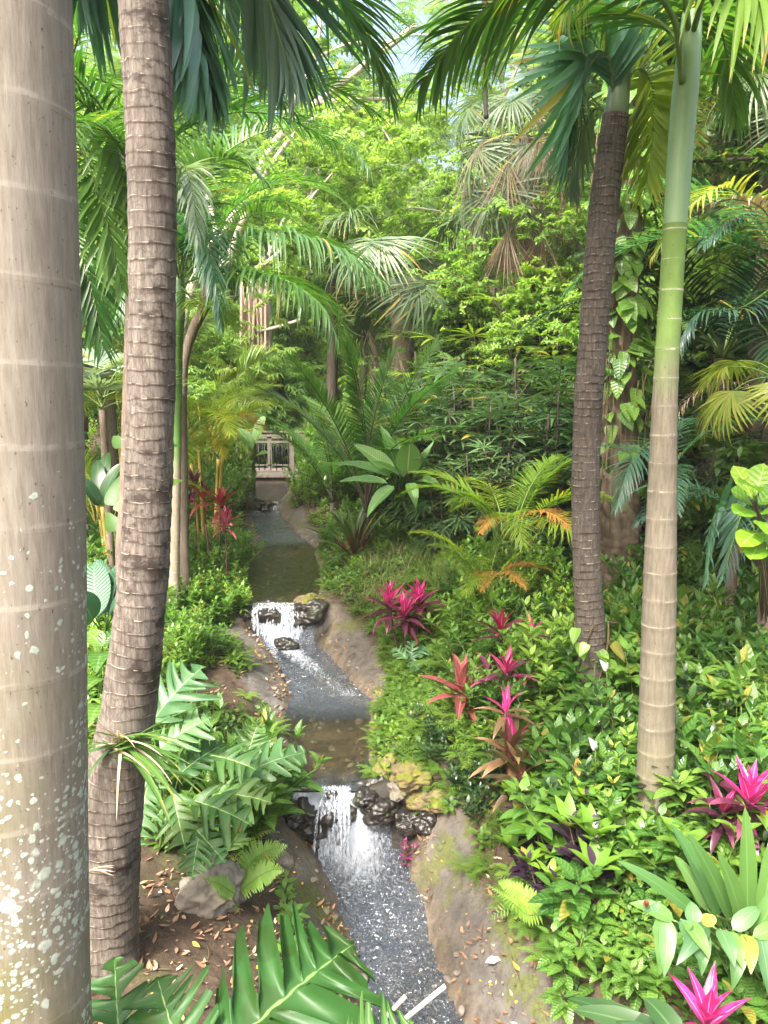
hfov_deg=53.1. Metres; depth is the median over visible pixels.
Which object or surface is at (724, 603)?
shrub
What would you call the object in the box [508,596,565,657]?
shrub
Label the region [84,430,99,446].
tree
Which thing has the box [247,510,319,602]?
stream
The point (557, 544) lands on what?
shrub
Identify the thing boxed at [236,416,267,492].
paddle plant
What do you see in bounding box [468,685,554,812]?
cordyline
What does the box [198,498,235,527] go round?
shrub
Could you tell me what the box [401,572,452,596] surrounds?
fern
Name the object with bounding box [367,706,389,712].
fern
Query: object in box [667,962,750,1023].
cordyline
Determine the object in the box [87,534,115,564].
shrub
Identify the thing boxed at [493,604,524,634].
shrub
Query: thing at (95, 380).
fan palm
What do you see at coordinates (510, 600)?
shrub
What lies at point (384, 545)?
balsam
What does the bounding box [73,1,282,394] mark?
tree
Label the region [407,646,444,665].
fern
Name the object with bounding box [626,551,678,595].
shrub
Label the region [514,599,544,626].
shrub
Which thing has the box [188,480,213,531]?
bush
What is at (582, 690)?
leafy herb
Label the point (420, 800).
boulder
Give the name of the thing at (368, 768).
fern
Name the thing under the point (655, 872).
shrub
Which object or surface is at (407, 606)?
cordyline
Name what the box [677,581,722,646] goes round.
peace lily
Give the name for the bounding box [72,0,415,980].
ringed trunk palm
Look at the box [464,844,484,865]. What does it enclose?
fern
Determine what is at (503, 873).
fern
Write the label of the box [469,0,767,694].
dark trunk palm
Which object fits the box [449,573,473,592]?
shrub
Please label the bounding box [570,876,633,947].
leafy herb
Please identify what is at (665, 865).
shrub
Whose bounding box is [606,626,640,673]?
peace lily
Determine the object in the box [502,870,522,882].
fern
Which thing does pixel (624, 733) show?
shrub
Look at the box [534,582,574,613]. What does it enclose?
shrub
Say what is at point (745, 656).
shrub
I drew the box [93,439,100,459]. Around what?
bush
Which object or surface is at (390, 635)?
fern
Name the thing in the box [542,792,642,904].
croton
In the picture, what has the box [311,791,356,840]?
boulder
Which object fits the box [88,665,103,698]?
balsam
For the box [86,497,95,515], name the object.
shrub
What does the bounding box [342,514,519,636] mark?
seed grass
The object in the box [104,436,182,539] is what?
broadleaf plant
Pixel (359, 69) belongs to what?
tree
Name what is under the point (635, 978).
leafy herb
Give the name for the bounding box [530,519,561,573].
bush
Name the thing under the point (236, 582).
balsam
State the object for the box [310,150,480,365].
tree
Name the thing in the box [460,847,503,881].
fern
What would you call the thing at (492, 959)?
fallen leaf
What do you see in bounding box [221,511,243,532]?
shrub
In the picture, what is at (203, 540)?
balsam
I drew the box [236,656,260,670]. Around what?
fern
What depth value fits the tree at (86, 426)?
19.59 m
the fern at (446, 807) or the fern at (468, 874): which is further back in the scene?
the fern at (446, 807)
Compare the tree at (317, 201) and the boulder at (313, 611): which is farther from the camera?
the tree at (317, 201)
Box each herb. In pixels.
[399,838,419,865]
[500,677,564,737]
[511,701,588,756]
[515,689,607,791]
[527,790,675,943]
[531,723,626,783]
[535,912,624,1023]
[544,658,635,734]
[545,743,676,839]
[552,641,636,704]
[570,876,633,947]
[585,797,711,921]
[585,832,682,925]
[587,917,678,1010]
[588,688,637,758]
[593,675,638,719]
[606,631,683,697]
[612,903,673,972]
[621,753,702,818]
[623,880,678,936]
[629,761,762,877]
[632,693,713,743]
[639,925,744,1023]
[660,866,711,930]
[674,710,767,790]
[676,653,717,678]
[676,660,740,734]
[676,662,767,705]
[676,695,767,760]
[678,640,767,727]
[682,626,767,674]
[703,913,767,1023]
[707,673,767,735]
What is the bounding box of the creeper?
[355,757,373,775]
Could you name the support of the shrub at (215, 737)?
on the ground at (463, 901)
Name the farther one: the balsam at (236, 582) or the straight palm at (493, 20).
the balsam at (236, 582)
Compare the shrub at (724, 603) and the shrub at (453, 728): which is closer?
the shrub at (453, 728)
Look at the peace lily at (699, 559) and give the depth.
7.91 m
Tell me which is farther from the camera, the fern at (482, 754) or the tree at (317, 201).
the tree at (317, 201)
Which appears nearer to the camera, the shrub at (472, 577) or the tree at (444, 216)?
the shrub at (472, 577)
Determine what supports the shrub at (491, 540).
on the ground at (463, 901)
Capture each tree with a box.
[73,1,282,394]
[74,32,112,141]
[75,72,122,150]
[76,83,301,342]
[77,0,412,467]
[77,144,123,340]
[77,184,123,455]
[79,198,123,421]
[80,1,299,290]
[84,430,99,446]
[105,271,236,435]
[176,0,554,340]
[187,305,303,461]
[189,121,380,347]
[189,284,316,446]
[199,162,415,406]
[205,70,473,481]
[212,345,339,467]
[217,165,306,302]
[232,277,359,429]
[236,60,483,414]
[272,249,383,419]
[277,127,372,297]
[283,41,463,234]
[296,287,354,402]
[301,123,438,293]
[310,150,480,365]
[336,106,456,239]
[337,302,447,429]
[348,267,560,402]
[374,0,590,268]
[383,216,497,382]
[385,168,451,251]
[387,242,523,394]
[397,227,575,435]
[406,126,590,338]
[410,161,559,268]
[416,0,713,296]
[439,280,579,444]
[440,253,684,432]
[449,0,767,452]
[466,181,714,456]
[466,225,582,334]
[474,0,755,428]
[497,212,655,369]
[504,64,552,129]
[515,60,767,403]
[537,0,761,432]
[544,173,723,276]
[600,53,645,592]
[636,25,767,573]
[652,192,734,268]
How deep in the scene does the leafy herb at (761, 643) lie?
5.80 m
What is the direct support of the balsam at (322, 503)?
on the ground at (463, 901)
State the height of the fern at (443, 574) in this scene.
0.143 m
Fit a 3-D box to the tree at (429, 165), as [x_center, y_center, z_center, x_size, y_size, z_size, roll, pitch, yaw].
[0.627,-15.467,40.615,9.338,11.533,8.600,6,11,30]
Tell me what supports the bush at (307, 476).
on the ground at (463, 901)
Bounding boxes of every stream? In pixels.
[244,453,289,502]
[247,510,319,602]
[255,615,370,790]
[292,792,463,1023]
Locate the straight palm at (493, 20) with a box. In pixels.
[393,0,767,819]
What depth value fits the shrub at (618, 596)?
7.13 m
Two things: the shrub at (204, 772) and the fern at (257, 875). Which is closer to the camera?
the fern at (257, 875)
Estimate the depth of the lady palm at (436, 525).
9.46 m
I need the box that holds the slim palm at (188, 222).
[80,113,393,612]
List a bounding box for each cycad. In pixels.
[240,321,468,546]
[252,393,370,512]
[338,362,494,519]
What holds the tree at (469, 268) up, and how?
on the ground at (463, 901)
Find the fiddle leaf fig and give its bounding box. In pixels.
[730,463,767,621]
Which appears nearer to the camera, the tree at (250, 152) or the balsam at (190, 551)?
the balsam at (190, 551)
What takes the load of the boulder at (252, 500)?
on the ground at (463, 901)
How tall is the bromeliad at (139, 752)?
0.534 m
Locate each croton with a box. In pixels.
[493,803,563,888]
[499,771,541,824]
[512,835,574,903]
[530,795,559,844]
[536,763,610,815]
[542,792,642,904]
[548,776,620,844]
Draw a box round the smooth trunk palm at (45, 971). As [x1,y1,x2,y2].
[0,0,92,1023]
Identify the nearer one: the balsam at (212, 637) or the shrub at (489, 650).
the shrub at (489, 650)
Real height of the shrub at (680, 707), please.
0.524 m
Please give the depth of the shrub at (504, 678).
5.79 m
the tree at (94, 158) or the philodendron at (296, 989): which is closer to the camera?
the philodendron at (296, 989)
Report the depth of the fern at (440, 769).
5.61 m
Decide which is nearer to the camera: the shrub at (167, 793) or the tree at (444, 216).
the shrub at (167, 793)
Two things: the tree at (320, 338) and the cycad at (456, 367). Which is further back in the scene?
the tree at (320, 338)
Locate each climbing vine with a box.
[556,619,624,704]
[589,5,667,481]
[600,299,656,537]
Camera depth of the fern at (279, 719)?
6.66 m
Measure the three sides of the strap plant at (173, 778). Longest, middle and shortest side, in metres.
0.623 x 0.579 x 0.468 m
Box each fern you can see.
[203,839,286,900]
[215,648,252,663]
[230,688,259,700]
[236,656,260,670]
[255,717,287,729]
[271,716,286,731]
[316,580,340,588]
[317,583,337,589]
[346,604,367,612]
[355,757,376,777]
[360,728,390,745]
[362,759,377,778]
[364,695,396,710]
[365,621,399,646]
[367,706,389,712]
[371,696,387,713]
[373,645,424,660]
[374,656,393,668]
[378,633,424,644]
[381,572,427,588]
[384,684,417,700]
[386,675,416,686]
[395,707,434,740]
[396,558,450,587]
[397,542,436,557]
[397,660,420,675]
[398,556,438,570]
[400,682,434,697]
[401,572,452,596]
[402,614,449,638]
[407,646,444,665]
[408,627,446,653]
[408,638,470,674]
[409,752,441,770]
[419,688,454,706]
[419,698,458,733]
[421,752,477,782]
[424,600,464,617]
[426,717,472,733]
[428,567,456,581]
[431,802,454,815]
[437,737,485,763]
[441,849,491,884]
[444,750,481,769]
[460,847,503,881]
[463,743,508,764]
[463,863,484,885]
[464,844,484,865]
[485,883,517,916]
[487,889,515,928]
[489,879,542,925]
[494,861,516,877]
[497,881,524,906]
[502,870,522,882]
[508,908,545,942]
[516,940,550,963]
[525,916,562,943]
[530,933,579,972]
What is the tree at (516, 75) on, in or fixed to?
on the ground at (463, 901)
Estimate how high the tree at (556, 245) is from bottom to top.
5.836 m
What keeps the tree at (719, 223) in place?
on the ground at (463, 901)
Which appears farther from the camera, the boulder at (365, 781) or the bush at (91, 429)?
the bush at (91, 429)
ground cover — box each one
[86,453,764,1021]
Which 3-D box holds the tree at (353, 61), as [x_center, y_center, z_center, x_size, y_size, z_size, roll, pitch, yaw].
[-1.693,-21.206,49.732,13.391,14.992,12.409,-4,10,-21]
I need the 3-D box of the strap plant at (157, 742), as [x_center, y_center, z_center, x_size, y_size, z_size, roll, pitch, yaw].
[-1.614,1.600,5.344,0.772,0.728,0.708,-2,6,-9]
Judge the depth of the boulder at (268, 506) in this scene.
14.23 m
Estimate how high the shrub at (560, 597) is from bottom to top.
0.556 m
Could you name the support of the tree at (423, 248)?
on the ground at (463, 901)
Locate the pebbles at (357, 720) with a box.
[252,523,371,792]
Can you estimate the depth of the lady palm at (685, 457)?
9.32 m
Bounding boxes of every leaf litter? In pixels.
[98,519,733,1023]
[153,634,516,1023]
[246,603,534,1022]
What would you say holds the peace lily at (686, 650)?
on the ground at (463, 901)
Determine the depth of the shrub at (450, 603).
7.31 m
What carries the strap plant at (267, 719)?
on the ground at (463, 901)
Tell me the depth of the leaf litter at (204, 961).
4.23 m
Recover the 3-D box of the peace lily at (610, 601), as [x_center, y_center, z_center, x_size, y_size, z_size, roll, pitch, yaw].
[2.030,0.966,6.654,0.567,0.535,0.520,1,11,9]
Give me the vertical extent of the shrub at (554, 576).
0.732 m
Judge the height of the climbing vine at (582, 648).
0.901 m
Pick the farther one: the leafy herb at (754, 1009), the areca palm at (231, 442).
the areca palm at (231, 442)
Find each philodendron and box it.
[91,901,413,1023]
[141,659,306,879]
[390,640,431,671]
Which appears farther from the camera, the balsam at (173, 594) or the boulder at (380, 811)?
the balsam at (173, 594)
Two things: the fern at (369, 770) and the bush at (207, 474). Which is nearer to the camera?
the fern at (369, 770)
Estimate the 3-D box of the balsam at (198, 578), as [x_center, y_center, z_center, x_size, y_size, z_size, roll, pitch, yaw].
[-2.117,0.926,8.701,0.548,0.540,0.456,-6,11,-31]
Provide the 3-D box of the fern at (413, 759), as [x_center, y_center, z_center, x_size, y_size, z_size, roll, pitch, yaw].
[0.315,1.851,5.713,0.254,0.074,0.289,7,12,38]
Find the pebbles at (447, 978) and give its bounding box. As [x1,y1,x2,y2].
[245,501,464,1015]
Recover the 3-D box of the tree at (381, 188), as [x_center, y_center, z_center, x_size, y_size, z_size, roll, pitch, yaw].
[-1.182,-4.056,14.805,5.444,7.221,4.524,0,9,0]
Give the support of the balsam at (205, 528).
on the ground at (463, 901)
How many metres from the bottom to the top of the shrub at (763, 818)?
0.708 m
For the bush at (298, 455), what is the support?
on the ground at (463, 901)
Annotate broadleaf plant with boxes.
[87,629,110,724]
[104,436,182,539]
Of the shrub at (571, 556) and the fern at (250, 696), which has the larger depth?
the shrub at (571, 556)
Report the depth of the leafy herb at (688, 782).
4.10 m
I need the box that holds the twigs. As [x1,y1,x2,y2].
[93,573,761,1023]
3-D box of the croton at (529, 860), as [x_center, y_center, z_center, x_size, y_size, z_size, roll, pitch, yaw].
[0.942,2.087,4.338,0.360,0.456,0.422,-6,11,-31]
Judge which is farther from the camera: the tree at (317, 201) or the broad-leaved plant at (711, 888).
the tree at (317, 201)
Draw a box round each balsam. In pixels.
[87,615,111,630]
[87,618,104,651]
[87,620,111,648]
[87,622,109,654]
[87,644,105,669]
[87,647,108,697]
[87,663,103,702]
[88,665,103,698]
[88,691,100,726]
[88,694,101,744]
[90,646,107,680]
[97,611,111,629]
[160,622,204,679]
[163,604,186,647]
[163,606,205,649]
[163,624,205,667]
[164,596,188,630]
[165,584,183,611]
[165,613,212,655]
[166,601,212,632]
[171,577,203,613]
[180,567,216,605]
[184,586,217,618]
[189,515,213,549]
[189,517,213,535]
[189,529,218,562]
[189,538,197,562]
[190,531,214,564]
[190,544,220,575]
[190,555,214,578]
[190,560,210,583]
[190,576,240,622]
[191,567,212,595]
[191,612,232,659]
[194,525,234,550]
[197,531,228,555]
[198,535,241,563]
[203,546,239,582]
[204,565,244,610]
[207,542,238,574]
[211,559,248,588]
[212,512,247,537]
[215,571,247,597]
[218,539,257,568]
[221,526,249,546]
[221,585,251,618]
[222,532,250,555]
[226,522,255,547]
[233,524,265,561]
[316,497,328,507]
[326,526,341,542]
[327,531,346,546]
[328,511,347,526]
[333,537,349,555]
[337,488,353,502]
[340,495,360,513]
[347,553,371,575]
[372,512,386,527]
[373,538,389,555]
[407,525,429,547]
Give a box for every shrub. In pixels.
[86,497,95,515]
[86,503,101,519]
[86,506,103,529]
[86,515,116,552]
[86,535,110,564]
[87,515,99,542]
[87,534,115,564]
[149,783,172,805]
[152,747,188,790]
[153,735,200,761]
[192,762,226,793]
[197,726,236,770]
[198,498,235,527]
[209,781,255,813]
[212,484,244,512]
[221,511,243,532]
[226,717,270,741]
[227,718,266,737]
[318,515,338,535]
[343,458,368,494]
[344,472,381,497]
[356,497,387,518]
[371,487,399,517]
[376,515,404,540]
[390,512,417,541]
[407,702,426,720]
[415,724,451,764]
[416,570,486,643]
[420,720,449,741]
[423,709,445,737]
[426,509,470,558]
[430,717,455,744]
[435,563,464,599]
[436,653,500,722]
[437,524,505,579]
[437,651,477,682]
[439,629,478,661]
[440,750,469,788]
[442,757,481,796]
[446,611,514,668]
[449,564,494,607]
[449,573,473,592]
[451,576,523,618]
[460,781,498,824]
[461,662,515,721]
[464,578,509,643]
[469,649,502,674]
[470,543,509,576]
[471,749,505,792]
[471,762,490,783]
[475,556,509,596]
[477,522,514,555]
[479,661,542,712]
[479,668,500,704]
[480,579,517,606]
[480,759,516,799]
[481,621,523,664]
[482,668,525,707]
[482,738,510,768]
[488,592,527,626]
[492,535,549,593]
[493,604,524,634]
[493,623,544,680]
[495,581,539,616]
[498,757,619,870]
[500,595,575,699]
[503,733,610,819]
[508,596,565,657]
[509,563,551,612]
[513,612,539,646]
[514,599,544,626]
[526,538,566,596]
[527,607,576,669]
[531,528,571,559]
[531,579,566,616]
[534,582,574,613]
[536,738,618,810]
[537,591,574,633]
[544,611,575,656]
[549,553,572,578]
[570,788,656,884]
[571,571,634,623]
[575,680,678,735]
[577,762,643,815]
[590,750,682,816]
[593,710,635,758]
[596,716,637,763]
[597,803,668,870]
[601,536,643,583]
[605,732,637,784]
[611,636,688,705]
[613,701,727,763]
[615,795,765,913]
[625,819,683,899]
[626,542,684,577]
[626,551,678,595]
[661,802,767,875]
[670,760,754,840]
[676,598,724,647]
[676,663,717,714]
[677,536,720,568]
[677,539,705,583]
[677,551,688,574]
[677,562,703,598]
[677,703,710,742]
[677,723,728,782]
[678,523,720,570]
[682,683,734,723]
[701,587,745,619]
[701,669,740,708]
[706,544,751,578]
[707,832,767,879]
[715,565,756,592]
[720,773,767,865]
[721,674,767,724]
[723,698,751,735]
[725,647,767,681]
[734,616,764,648]
[737,706,767,746]
[739,553,751,572]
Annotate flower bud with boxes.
[644,899,648,907]
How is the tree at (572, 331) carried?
on the ground at (463, 901)
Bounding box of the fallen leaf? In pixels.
[486,956,499,963]
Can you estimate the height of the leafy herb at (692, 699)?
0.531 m
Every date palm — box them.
[517,232,767,555]
[558,170,767,591]
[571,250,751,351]
[642,74,765,216]
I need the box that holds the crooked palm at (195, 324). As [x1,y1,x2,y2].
[100,166,357,595]
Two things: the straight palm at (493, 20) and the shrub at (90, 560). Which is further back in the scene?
the shrub at (90, 560)
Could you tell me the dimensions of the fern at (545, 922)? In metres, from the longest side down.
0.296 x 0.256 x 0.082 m
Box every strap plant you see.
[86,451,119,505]
[90,719,196,759]
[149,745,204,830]
[154,679,226,763]
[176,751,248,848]
[207,722,306,830]
[216,703,331,799]
[336,565,353,579]
[535,646,577,701]
[549,679,636,754]
[564,739,636,843]
[568,996,681,1023]
[586,730,629,802]
[612,706,719,819]
[631,682,732,730]
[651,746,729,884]
[669,733,767,883]
[675,724,763,821]
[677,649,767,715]
[677,725,766,764]
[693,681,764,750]
[696,728,767,841]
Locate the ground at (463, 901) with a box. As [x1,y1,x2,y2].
[85,343,767,1023]
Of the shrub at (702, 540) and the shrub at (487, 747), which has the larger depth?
the shrub at (702, 540)
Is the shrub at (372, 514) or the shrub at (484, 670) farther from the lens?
the shrub at (372, 514)
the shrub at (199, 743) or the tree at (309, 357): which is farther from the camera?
the tree at (309, 357)
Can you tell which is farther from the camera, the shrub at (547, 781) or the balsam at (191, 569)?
the balsam at (191, 569)
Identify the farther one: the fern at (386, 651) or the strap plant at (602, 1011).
the fern at (386, 651)
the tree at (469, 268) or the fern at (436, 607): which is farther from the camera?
the tree at (469, 268)
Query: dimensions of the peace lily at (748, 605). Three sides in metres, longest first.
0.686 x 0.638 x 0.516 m
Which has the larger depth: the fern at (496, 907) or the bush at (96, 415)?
the bush at (96, 415)
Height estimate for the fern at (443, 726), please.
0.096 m
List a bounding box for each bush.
[85,433,90,460]
[88,408,121,427]
[89,419,97,448]
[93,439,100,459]
[188,421,239,478]
[188,457,203,491]
[188,458,214,519]
[188,466,226,528]
[188,475,199,533]
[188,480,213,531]
[194,450,224,493]
[198,422,244,488]
[206,465,231,510]
[208,457,234,495]
[212,454,235,501]
[213,458,237,496]
[222,468,242,520]
[227,441,256,494]
[228,443,251,483]
[229,462,250,514]
[231,450,256,513]
[283,456,302,504]
[291,412,316,479]
[291,460,321,511]
[296,451,314,496]
[298,452,310,480]
[301,460,319,499]
[302,404,347,464]
[305,384,370,447]
[313,468,333,500]
[321,447,352,510]
[327,450,345,504]
[332,387,368,465]
[515,555,542,607]
[524,535,559,596]
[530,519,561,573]
[544,546,572,606]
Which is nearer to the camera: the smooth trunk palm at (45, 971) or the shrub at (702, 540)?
the smooth trunk palm at (45, 971)
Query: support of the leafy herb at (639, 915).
on the ground at (463, 901)
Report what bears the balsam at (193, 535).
on the ground at (463, 901)
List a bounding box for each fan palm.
[79,235,233,510]
[82,340,197,569]
[296,204,496,432]
[321,216,422,431]
[438,78,600,421]
[684,360,767,634]
[691,48,767,565]
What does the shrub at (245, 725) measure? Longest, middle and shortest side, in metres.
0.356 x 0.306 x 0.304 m
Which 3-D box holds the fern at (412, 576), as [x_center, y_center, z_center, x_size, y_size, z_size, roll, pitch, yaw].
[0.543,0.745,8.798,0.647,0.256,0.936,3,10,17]
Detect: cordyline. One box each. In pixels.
[188,469,215,559]
[188,480,242,569]
[201,505,245,583]
[358,576,446,662]
[418,651,501,722]
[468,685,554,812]
[469,608,552,658]
[471,645,536,705]
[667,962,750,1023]
[683,757,767,863]
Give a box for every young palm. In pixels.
[553,414,767,518]
[624,468,767,620]
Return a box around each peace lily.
[588,737,596,774]
[600,660,607,687]
[602,562,642,607]
[604,579,688,623]
[604,595,641,648]
[605,582,642,662]
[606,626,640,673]
[627,575,642,606]
[637,606,711,661]
[638,598,688,640]
[676,604,744,667]
[676,632,704,667]
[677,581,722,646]
[677,583,695,615]
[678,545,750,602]
[688,576,714,616]
[688,634,736,678]
[689,597,756,652]
[691,572,758,629]
[720,591,756,648]
[722,560,758,614]
[732,565,760,619]
[732,624,767,667]
[739,562,758,593]
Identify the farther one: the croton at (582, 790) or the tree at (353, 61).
the tree at (353, 61)
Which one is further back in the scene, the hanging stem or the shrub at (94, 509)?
the shrub at (94, 509)
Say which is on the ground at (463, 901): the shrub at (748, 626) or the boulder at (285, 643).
the shrub at (748, 626)
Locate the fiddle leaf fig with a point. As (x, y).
(752, 482)
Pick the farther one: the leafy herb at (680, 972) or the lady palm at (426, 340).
the lady palm at (426, 340)
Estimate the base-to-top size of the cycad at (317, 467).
2.248 m
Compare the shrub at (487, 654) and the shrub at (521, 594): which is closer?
the shrub at (487, 654)
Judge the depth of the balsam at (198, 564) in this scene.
9.33 m
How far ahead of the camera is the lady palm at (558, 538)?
8.76 m
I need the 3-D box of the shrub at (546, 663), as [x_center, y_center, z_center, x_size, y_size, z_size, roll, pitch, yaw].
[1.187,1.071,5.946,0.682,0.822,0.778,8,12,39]
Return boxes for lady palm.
[349,355,421,485]
[350,373,480,508]
[364,387,457,496]
[373,328,496,484]
[376,360,507,514]
[378,389,515,550]
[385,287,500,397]
[391,366,531,551]
[397,346,508,450]
[399,441,499,558]
[418,351,569,511]
[425,290,579,453]
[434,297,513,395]
[436,430,532,557]
[437,340,529,425]
[443,393,573,541]
[460,373,601,562]
[460,438,570,565]
[464,308,644,425]
[466,325,578,475]
[473,356,601,560]
[487,437,600,574]
[491,356,651,490]
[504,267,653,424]
[508,313,647,474]
[511,398,642,507]
[601,393,699,551]
[639,354,745,529]
[639,368,724,528]
[639,425,746,543]
[639,429,731,561]
[677,385,761,565]
[678,430,762,566]
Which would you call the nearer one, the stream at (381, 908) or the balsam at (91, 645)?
the stream at (381, 908)
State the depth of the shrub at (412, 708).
6.20 m
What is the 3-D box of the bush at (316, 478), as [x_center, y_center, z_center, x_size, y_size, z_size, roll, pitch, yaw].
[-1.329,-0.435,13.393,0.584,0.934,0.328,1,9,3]
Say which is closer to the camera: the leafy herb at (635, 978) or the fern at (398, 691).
the leafy herb at (635, 978)
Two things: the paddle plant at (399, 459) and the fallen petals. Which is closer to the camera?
the fallen petals
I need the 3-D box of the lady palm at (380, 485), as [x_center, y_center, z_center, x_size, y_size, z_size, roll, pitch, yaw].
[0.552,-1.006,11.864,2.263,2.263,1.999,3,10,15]
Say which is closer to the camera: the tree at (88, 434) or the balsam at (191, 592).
the balsam at (191, 592)
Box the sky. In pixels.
[73,0,559,282]
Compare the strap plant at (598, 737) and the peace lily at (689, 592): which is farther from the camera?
the peace lily at (689, 592)
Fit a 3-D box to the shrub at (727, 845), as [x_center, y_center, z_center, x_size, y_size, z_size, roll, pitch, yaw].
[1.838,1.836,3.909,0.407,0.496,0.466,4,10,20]
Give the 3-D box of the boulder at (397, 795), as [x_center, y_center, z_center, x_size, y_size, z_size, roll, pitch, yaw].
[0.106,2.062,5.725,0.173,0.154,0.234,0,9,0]
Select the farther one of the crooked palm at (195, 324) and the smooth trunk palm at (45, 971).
the crooked palm at (195, 324)
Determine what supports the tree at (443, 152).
on the ground at (463, 901)
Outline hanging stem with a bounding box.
[482,1,488,118]
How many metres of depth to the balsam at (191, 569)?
9.20 m
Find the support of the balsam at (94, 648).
on the ground at (463, 901)
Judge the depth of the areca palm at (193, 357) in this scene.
12.46 m
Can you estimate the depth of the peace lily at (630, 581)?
7.36 m
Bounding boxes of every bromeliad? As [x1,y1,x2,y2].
[88,704,206,832]
[89,865,112,875]
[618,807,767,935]
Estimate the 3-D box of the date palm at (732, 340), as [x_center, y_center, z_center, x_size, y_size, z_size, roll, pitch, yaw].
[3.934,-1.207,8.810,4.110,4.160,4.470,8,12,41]
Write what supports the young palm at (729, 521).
on the ground at (463, 901)
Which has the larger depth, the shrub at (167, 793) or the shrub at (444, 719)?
the shrub at (444, 719)
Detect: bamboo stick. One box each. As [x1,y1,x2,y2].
[387,994,406,1017]
[404,984,446,1019]
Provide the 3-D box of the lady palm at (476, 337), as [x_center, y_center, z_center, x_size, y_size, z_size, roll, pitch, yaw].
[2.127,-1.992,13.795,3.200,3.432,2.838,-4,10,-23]
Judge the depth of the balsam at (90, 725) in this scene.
5.64 m
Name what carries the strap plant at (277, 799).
on the ground at (463, 901)
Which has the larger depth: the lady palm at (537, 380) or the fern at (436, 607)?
the lady palm at (537, 380)
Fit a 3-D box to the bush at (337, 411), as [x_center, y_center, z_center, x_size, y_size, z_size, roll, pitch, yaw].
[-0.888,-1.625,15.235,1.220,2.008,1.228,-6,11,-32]
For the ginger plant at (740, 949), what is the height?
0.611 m
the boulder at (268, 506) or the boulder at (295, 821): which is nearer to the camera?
the boulder at (295, 821)
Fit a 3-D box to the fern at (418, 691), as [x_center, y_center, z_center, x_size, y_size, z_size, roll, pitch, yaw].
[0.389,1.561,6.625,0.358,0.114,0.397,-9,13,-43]
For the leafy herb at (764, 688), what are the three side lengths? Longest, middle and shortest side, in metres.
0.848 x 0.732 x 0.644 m
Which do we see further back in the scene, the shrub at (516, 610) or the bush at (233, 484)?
the bush at (233, 484)
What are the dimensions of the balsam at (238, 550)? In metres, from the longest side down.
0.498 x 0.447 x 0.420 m
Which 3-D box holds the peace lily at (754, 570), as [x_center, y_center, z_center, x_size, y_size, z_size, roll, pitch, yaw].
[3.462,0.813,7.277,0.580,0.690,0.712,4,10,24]
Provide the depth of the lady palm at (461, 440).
9.82 m
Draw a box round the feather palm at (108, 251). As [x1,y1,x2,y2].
[73,1,191,368]
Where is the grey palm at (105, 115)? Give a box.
[74,43,388,587]
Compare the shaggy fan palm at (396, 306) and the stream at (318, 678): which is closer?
the stream at (318, 678)
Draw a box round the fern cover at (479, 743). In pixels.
[187,507,733,936]
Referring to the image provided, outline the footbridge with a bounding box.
[187,431,319,486]
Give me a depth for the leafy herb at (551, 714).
5.39 m
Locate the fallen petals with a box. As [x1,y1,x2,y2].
[181,717,548,1002]
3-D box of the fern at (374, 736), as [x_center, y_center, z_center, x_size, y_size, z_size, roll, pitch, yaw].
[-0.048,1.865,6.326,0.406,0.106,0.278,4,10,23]
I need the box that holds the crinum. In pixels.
[306,499,400,559]
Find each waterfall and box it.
[251,602,301,637]
[312,786,350,857]
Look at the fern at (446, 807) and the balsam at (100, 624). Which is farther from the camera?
the balsam at (100, 624)
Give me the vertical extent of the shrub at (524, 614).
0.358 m
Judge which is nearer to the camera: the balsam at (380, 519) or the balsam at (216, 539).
the balsam at (216, 539)
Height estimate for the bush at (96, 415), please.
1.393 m
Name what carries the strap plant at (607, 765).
on the ground at (463, 901)
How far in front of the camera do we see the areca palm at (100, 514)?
9.48 m
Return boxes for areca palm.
[83,312,225,463]
[84,342,307,551]
[85,409,225,554]
[187,397,270,493]
[241,408,320,466]
[393,453,633,576]
[408,523,556,610]
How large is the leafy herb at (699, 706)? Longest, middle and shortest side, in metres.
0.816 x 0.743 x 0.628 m
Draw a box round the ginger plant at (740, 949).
[630,899,767,993]
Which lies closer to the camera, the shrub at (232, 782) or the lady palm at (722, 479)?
the shrub at (232, 782)
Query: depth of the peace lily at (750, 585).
7.12 m
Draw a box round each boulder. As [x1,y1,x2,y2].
[174,853,246,918]
[236,497,264,511]
[236,606,250,621]
[253,500,277,511]
[254,597,288,626]
[273,637,299,650]
[282,799,306,830]
[287,598,327,628]
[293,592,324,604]
[297,791,315,822]
[297,818,321,842]
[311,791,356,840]
[321,836,343,845]
[347,775,384,813]
[353,785,377,808]
[362,796,401,826]
[371,752,399,775]
[387,782,408,801]
[388,759,432,793]
[392,805,417,837]
[403,791,421,811]
[409,786,450,813]
[412,810,436,835]
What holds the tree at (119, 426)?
on the ground at (463, 901)
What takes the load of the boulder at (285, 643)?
in the stream at (318, 678)
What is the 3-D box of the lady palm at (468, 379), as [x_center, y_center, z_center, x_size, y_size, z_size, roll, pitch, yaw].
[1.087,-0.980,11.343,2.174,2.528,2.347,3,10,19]
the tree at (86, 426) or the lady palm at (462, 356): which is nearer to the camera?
the lady palm at (462, 356)
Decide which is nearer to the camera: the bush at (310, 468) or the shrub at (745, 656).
the shrub at (745, 656)
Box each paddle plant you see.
[87,560,116,630]
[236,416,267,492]
[332,424,447,519]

